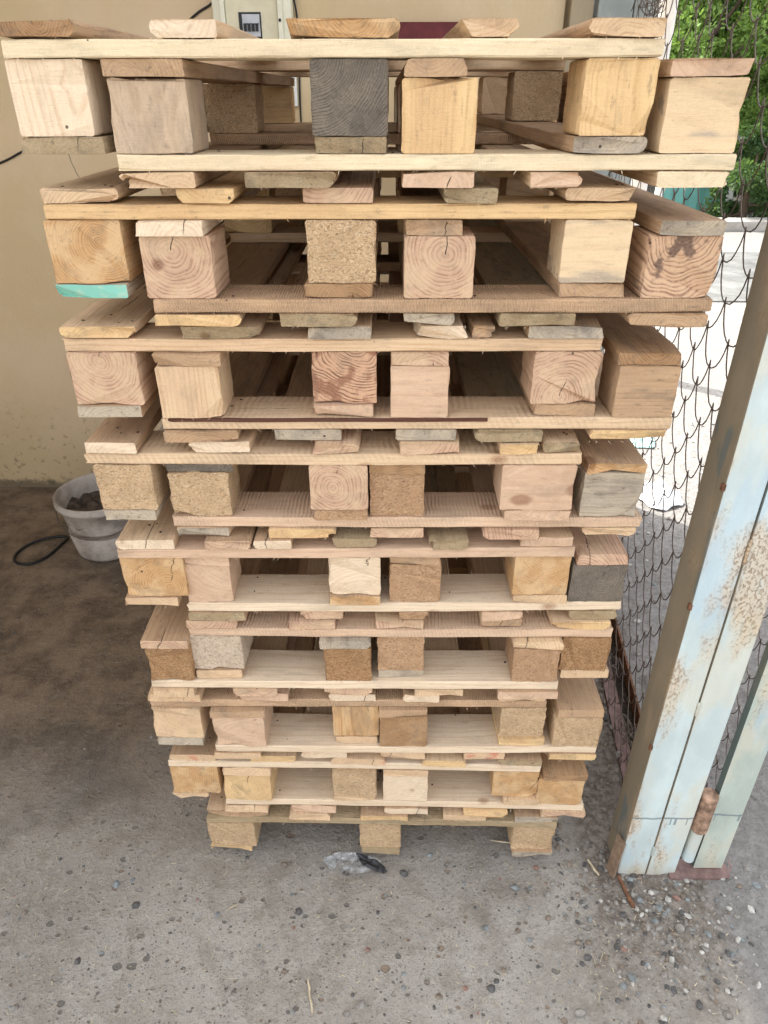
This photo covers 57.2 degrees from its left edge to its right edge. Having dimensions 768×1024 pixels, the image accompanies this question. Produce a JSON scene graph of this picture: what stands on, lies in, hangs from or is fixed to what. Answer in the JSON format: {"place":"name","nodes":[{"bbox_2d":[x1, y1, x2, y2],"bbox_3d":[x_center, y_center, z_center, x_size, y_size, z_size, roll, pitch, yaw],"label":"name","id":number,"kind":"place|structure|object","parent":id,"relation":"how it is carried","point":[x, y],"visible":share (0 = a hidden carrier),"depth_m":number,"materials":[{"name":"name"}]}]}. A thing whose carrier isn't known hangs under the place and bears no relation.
{"place":"outdoors","nodes":[
{"label":"outdoors","id":0,"kind":"place"},
{"bbox_2d":[0,0,565,486],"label":"building","id":1,"kind":"structure","parent":0,"point":[46,432],"depth_m":2.69,"materials":[{"name":"beige paint"}]},
{"bbox_2d":[0,2,211,163],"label":"cable","id":2,"kind":"object","parent":1,"relation":"attached to","point":[191,17],"visible":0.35,"depth_m":2.34,"materials":[{"name":"black plastic"}]},
{"bbox_2d":[211,0,293,38],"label":"breaker box","id":3,"kind":"object","parent":1,"relation":"attached to","point":[263,19],"visible":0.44,"depth_m":2.28,"materials":[{"name":"plastic"}]},
{"bbox_2d":[238,12,261,38],"bbox_3d":[-0.435,-1.580,2.289,0.072,0.072,0.016,0,31,0],"label":"window","id":4,"kind":"structure","parent":3,"relation":"in","point":[249,22],"depth_m":2.28,"materials":[{"name":"plastic"}]},
{"bbox_2d":[225,0,278,38],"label":"door","id":5,"kind":"structure","parent":3,"relation":"in","point":[268,8],"depth_m":2.28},
{"bbox_2d":[292,77,297,105],"bbox_3d":[-0.323,-1.475,2.433,0.046,0.131,0.027,0,31,0],"label":"cable trunking","id":6,"kind":"object","parent":1,"relation":"attached to","point":[295,94],"visible":0.24,"depth_m":2.44,"materials":[{"name":"white plastic"}]},
{"bbox_2d":[293,0,301,121],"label":"cable","id":7,"kind":"object","parent":1,"relation":"attached to","point":[299,77],"visible":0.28,"depth_m":2.45,"materials":[{"name":"black plastic"}]},
{"bbox_2d":[398,22,457,38],"bbox_3d":[0.151,-1.593,2.353,0.248,0.068,0.039,0,31,0],"label":"steel bar","id":8,"kind":"object","parent":1,"relation":"attached to","point":[424,30],"visible":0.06,"depth_m":2.33,"materials":[{"name":"red paint"}]},
{"bbox_2d":[0,185,767,1023],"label":"ground","id":9,"kind":"structure","parent":0,"point":[64,791],"depth_m":1.62,"materials":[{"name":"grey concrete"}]},
{"bbox_2d":[13,535,68,565],"bbox_3d":[-1.371,0.145,2.808,0.144,0.017,0.226,9,32,14],"label":"rubber hose","id":10,"kind":"object","parent":9,"relation":"on","point":[44,557],"visible":1,"depth_m":2.80,"materials":[{"name":"black rubber"}]},
{"bbox_2d":[53,473,128,561],"bbox_3d":[-1.098,0.024,2.782,0.345,0.252,0.336,0,31,0],"label":"bucket","id":11,"kind":"object","parent":9,"relation":"on","point":[93,532],"visible":0.63,"depth_m":2.70,"materials":[{"name":"plastic"}]},
{"bbox_2d":[307,978,312,1013],"bbox_3d":[-0.149,0.972,1.417,0.006,0.006,0.067,-7,31,-11],"label":"wood splinter","id":12,"kind":"object","parent":9,"relation":"on","point":[309,994],"visible":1,"depth_m":1.42,"materials":[{"name":"beige wood"}]},
{"bbox_2d":[324,852,366,872],"bbox_3d":[-0.075,0.827,1.660,0.138,0.011,0.053,2,31,4],"label":"plastic film","id":13,"kind":"object","parent":9,"relation":"on","point":[363,869],"visible":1,"depth_m":1.65,"materials":[{"name":"grey"}]},
{"bbox_2d":[356,853,386,873],"bbox_3d":[-0.031,0.823,1.654,0.088,0.011,0.025,18,35,27],"label":"black plastic","id":14,"kind":"object","parent":13,"relation":"on","point":[373,864],"visible":1,"depth_m":1.65,"materials":[{"name":"black plastic"}]},
{"bbox_2d":[3,743,743,1023],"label":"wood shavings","id":15,"kind":"object","parent":9,"relation":"on","point":[392,913],"visible":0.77,"depth_m":1.52},
{"bbox_2d":[206,644,557,857],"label":"wooden pallet","id":16,"kind":"object","parent":9,"relation":"on","point":[531,832],"visible":0.2,"depth_m":1.62,"materials":[{"name":"brown wood"}]},
{"bbox_2d":[222,752,587,817],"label":"wooden pallet","id":17,"kind":"object","parent":16,"relation":"on","point":[559,791],"visible":0.25,"depth_m":1.58,"materials":[{"name":"white wood"}]},
{"bbox_2d":[168,636,541,805],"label":"wooden pallet","id":18,"kind":"object","parent":17,"relation":"on","point":[195,770],"visible":0.2,"depth_m":1.52,"materials":[{"name":"white wood"}]},
{"bbox_2d":[209,557,603,761],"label":"wooden pallet","id":19,"kind":"object","parent":18,"relation":"on","point":[572,727],"visible":0.23,"depth_m":1.48,"materials":[{"name":"white wood"}]},
{"bbox_2d":[148,557,546,745],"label":"wooden pallet","id":20,"kind":"object","parent":19,"relation":"on","point":[185,721],"visible":0.21,"depth_m":1.44,"materials":[{"name":"yellow wood"}]},
{"bbox_2d":[140,558,563,698],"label":"wooden pallet","id":21,"kind":"object","parent":20,"relation":"on","point":[516,667],"visible":0.2,"depth_m":1.39,"materials":[{"name":"white wood"}]},
{"bbox_2d":[186,557,612,678],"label":"wooden pallet","id":22,"kind":"object","parent":21,"relation":"on","point":[220,649],"visible":0.2,"depth_m":1.34,"materials":[{"name":"yellow wood"}]},
{"bbox_2d":[184,379,628,622],"bbox_3d":[0.047,-0.163,1.797,0.828,0.150,1.212,0,31,0],"label":"wooden pallet","id":23,"kind":"object","parent":22,"relation":"on","point":[229,589],"visible":0.27,"depth_m":1.30,"materials":[{"name":"white wood"}]},
{"bbox_2d":[115,355,574,607],"bbox_3d":[-0.071,-0.195,1.769,0.808,0.151,1.213,0,31,0],"label":"wooden pallet","id":24,"kind":"object","parent":23,"relation":"on","point":[152,554],"visible":0.24,"depth_m":1.25,"materials":[{"name":"brown wood"}]},
{"bbox_2d":[164,355,646,540],"bbox_3d":[0.038,-0.321,1.700,0.811,0.152,1.212,0,31,0],"label":"wooden pallet","id":25,"kind":"object","parent":24,"relation":"on","point":[212,499],"visible":0.29,"depth_m":1.21,"materials":[{"name":"brown wood"}]},
{"bbox_2d":[83,282,581,521],"bbox_3d":[-0.078,-0.352,1.673,0.804,0.150,1.212,0,31,0],"label":"wooden pallet","id":26,"kind":"object","parent":25,"relation":"on","point":[129,457],"visible":0.27,"depth_m":1.15,"materials":[{"name":"brown wood"}]},
{"bbox_2d":[152,242,680,444],"bbox_3d":[0.042,-0.479,1.602,0.825,0.152,1.211,0,31,0],"label":"wooden pallet","id":27,"kind":"object","parent":26,"relation":"on","point":[207,396],"visible":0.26,"depth_m":1.11,"materials":[{"name":"brown wood"}]},
{"bbox_2d":[59,219,603,418],"bbox_3d":[-0.075,-0.516,1.585,0.810,0.149,1.212,0,31,0],"label":"wooden pallet","id":28,"kind":"object","parent":27,"relation":"on","point":[112,345],"visible":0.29,"depth_m":1.07,"materials":[{"name":"brown wood"}]},
{"bbox_2d":[135,170,726,329],"bbox_3d":[0.056,-0.632,1.505,0.834,0.153,1.210,0,31,0],"label":"wooden pallet","id":29,"kind":"object","parent":28,"relation":"on","point":[197,272],"visible":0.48,"depth_m":1.01,"materials":[{"name":"brown wood"}]},
{"bbox_2d":[40,141,636,298],"bbox_3d":[-0.060,-0.674,1.490,0.813,0.149,1.212,0,31,0],"label":"wooden pallet","id":30,"kind":"object","parent":29,"relation":"on","point":[579,245],"visible":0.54,"depth_m":0.97,"materials":[{"name":"yellow wood"}]},
{"bbox_2d":[100,57,754,190],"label":"wooden pallet","id":31,"kind":"object","parent":30,"relation":"on","point":[438,135],"visible":0.77,"depth_m":0.91,"materials":[{"name":"beige wood"}]},
{"bbox_2d":[0,17,666,159],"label":"wooden pallet","id":32,"kind":"object","parent":31,"relation":"on","point":[58,85],"visible":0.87,"depth_m":0.88,"materials":[{"name":"beige wood"}]},
{"bbox_2d":[556,0,593,121],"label":"steel post","id":33,"kind":"object","parent":9,"relation":"on","point":[577,12],"depth_m":2.31,"materials":[{"name":"beige metal"}]},
{"bbox_2d":[574,1008,585,1016],"bbox_3d":[0.387,0.988,1.392,0.024,0.015,0.016,0,31,0],"label":"stone","id":34,"kind":"object","parent":9,"relation":"on","point":[579,1012],"visible":1,"depth_m":1.39,"materials":[{"name":"grey stone"}]},
{"bbox_2d":[587,859,598,875],"bbox_3d":[0.491,0.834,1.653,0.006,0.006,0.043,-11,32,-17],"label":"wood splinter","id":35,"kind":"object","parent":9,"relation":"on","point":[593,868],"visible":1,"depth_m":1.65,"materials":[{"name":"beige wood"}]},
{"bbox_2d":[606,833,625,878],"bbox_3d":[0.532,0.790,1.618,0.005,0.115,0.030,-2,26,-15],"label":"steel strip","id":36,"kind":"object","parent":9,"relation":"on","point":[617,851],"visible":1,"depth_m":1.61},
{"bbox_2d":[602,617,640,780],"bbox_3d":[0.749,0.331,2.446,0.074,0.062,1.769,3,31,6],"label":"fence rail","id":37,"kind":"object","parent":9,"relation":"on","point":[618,689],"depth_m":2.10,"materials":[{"name":"grey metal"}]},
{"bbox_2d":[607,655,622,673],"bbox_3d":[0.700,0.465,2.178,0.060,0.049,0.081,0,31,0],"label":"wire tangle","id":38,"kind":"object","parent":37,"relation":"on","point":[616,664],"visible":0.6,"depth_m":2.16,"materials":[{"name":"black metal"}]},
{"bbox_2d":[614,714,633,744],"bbox_3d":[0.670,0.599,1.927,0.064,0.076,0.125,0,31,0],"label":"wire tangle","id":39,"kind":"object","parent":37,"relation":"on","point":[630,734],"visible":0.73,"depth_m":1.94,"materials":[{"name":"black metal"}]},
{"bbox_2d":[599,0,767,787],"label":"wire fence","id":40,"kind":"object","parent":37,"relation":"on","point":[762,106],"visible":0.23,"depth_m":1.55,"materials":[{"name":"grey metal"}]},
{"bbox_2d":[591,0,659,352],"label":"steel post","id":41,"kind":"object","parent":9,"relation":"on","point":[612,8],"visible":0.02,"depth_m":2.30,"materials":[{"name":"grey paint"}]},
{"bbox_2d":[616,874,635,907],"bbox_3d":[0.549,0.861,1.602,0.008,0.004,0.075,-6,34,-10],"label":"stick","id":42,"kind":"object","parent":9,"relation":"on","point":[625,890],"visible":1,"depth_m":1.60,"materials":[{"name":"brown wood"}]},
{"bbox_2d":[604,0,678,350],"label":"concrete pole","id":43,"kind":"object","parent":9,"relation":"on","point":[671,18],"depth_m":3.73,"materials":[{"name":"grey concrete"}]},
{"bbox_2d":[640,0,665,17],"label":"wire tangle","id":44,"kind":"object","parent":43,"relation":"attached to","point":[652,9],"visible":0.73,"depth_m":2.21,"materials":[{"name":"grey metal"}]},
{"bbox_2d":[630,437,655,447],"bbox_3d":[1.336,-0.398,3.681,0.152,0.041,0.224,0,31,0],"label":"plastic sheet","id":45,"kind":"object","parent":9,"relation":"on","point":[646,442],"visible":0.27,"depth_m":3.64,"materials":[{"name":"white plastic"}]},
{"bbox_2d":[656,904,661,910],"bbox_3d":[0.613,0.882,1.571,0.014,0.011,0.015,0,31,0],"label":"stone","id":46,"kind":"object","parent":9,"relation":"on","point":[658,907],"visible":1,"depth_m":1.57,"materials":[{"name":"grey stone"}]},
{"bbox_2d":[639,479,683,510],"bbox_3d":[1.231,-0.103,3.162,0.211,0.068,0.244,-13,33,-21],"label":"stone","id":47,"kind":"object","parent":9,"relation":"on","point":[657,493],"visible":0.72,"depth_m":3.13,"materials":[{"name":"white stone"}]},
{"bbox_2d":[672,895,680,900],"bbox_3d":[0.658,0.868,1.585,0.018,0.008,0.013,0,31,0],"label":"stone","id":48,"kind":"object","parent":9,"relation":"on","point":[676,898],"visible":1,"depth_m":1.58,"materials":[{"name":"pink stone"}]},
{"bbox_2d":[675,923,684,932],"bbox_3d":[0.643,0.904,1.532,0.021,0.016,0.021,0,31,0],"label":"stone","id":49,"kind":"object","parent":9,"relation":"on","point":[679,928],"visible":1,"depth_m":1.53,"materials":[{"name":"grey stone"}]},
{"bbox_2d":[607,222,767,874],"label":"steel post","id":50,"kind":"object","parent":9,"relation":"on","point":[717,607],"visible":0.98,"depth_m":1.27,"materials":[{"name":"white metal"}]},
{"bbox_2d":[682,615,767,867],"bbox_3d":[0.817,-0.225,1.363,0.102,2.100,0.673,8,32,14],"label":"steel post","id":51,"kind":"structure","parent":50,"relation":"attached to","point":[718,815],"depth_m":1.50,"materials":[{"name":"white metal"}]},
{"bbox_2d":[655,138,741,209],"bbox_3d":[4.399,-4.682,9.918,1.085,1.050,0.080,0,31,0],"label":"sheet metal fence","id":52,"kind":"object","parent":9,"relation":"on","point":[692,200],"visible":0.03,"depth_m":10.01,"materials":[{"name":"teal metal"}]},
{"bbox_2d":[668,859,731,879],"bbox_3d":[0.737,0.837,1.649,0.153,0.013,0.046,0,31,0],"label":"steel plate","id":53,"kind":"object","parent":9,"relation":"on","point":[684,870],"visible":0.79,"depth_m":1.64,"materials":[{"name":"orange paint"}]},
{"bbox_2d":[669,0,767,162],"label":"leafy tree","id":54,"kind":"object","parent":9,"relation":"on","point":[745,115],"visible":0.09,"depth_m":9.79,"materials":[{"name":"green plant"}]},
{"bbox_2d":[675,0,767,109],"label":"leafy tree","id":55,"kind":"object","parent":9,"relation":"on","point":[711,18],"depth_m":12.47,"materials":[{"name":"green plant"}]},
{"bbox_2d":[676,0,767,137],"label":"tree line","id":56,"kind":"object","parent":9,"relation":"on","point":[731,5],"depth_m":13.86,"materials":[{"name":"green plant"}]},
{"bbox_2d":[700,122,767,216],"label":"bush","id":57,"kind":"object","parent":9,"relation":"on","point":[758,185],"visible":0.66,"depth_m":9.47,"materials":[{"name":"green plant"}]},
{"bbox_2d":[706,0,767,195],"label":"leafy tree","id":58,"kind":"object","parent":9,"relation":"on","point":[752,70],"visible":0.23,"depth_m":10.99,"materials":[{"name":"green plant"}]},
{"bbox_2d":[717,217,766,230],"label":"kerb","id":59,"kind":"structure","parent":9,"relation":"on","point":[735,223],"depth_m":9.29,"materials":[{"name":"concrete"}]},
{"bbox_2d":[744,125,767,190],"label":"bush","id":60,"kind":"object","parent":9,"relation":"on","point":[760,158],"visible":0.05,"depth_m":10.46,"materials":[{"name":"green plant"}]},
{"bbox_2d":[706,252,758,301],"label":"pavement","id":61,"kind":"structure","parent":0,"point":[734,276],"depth_m":6.91,"materials":[{"name":"grey concrete"}]}
]}

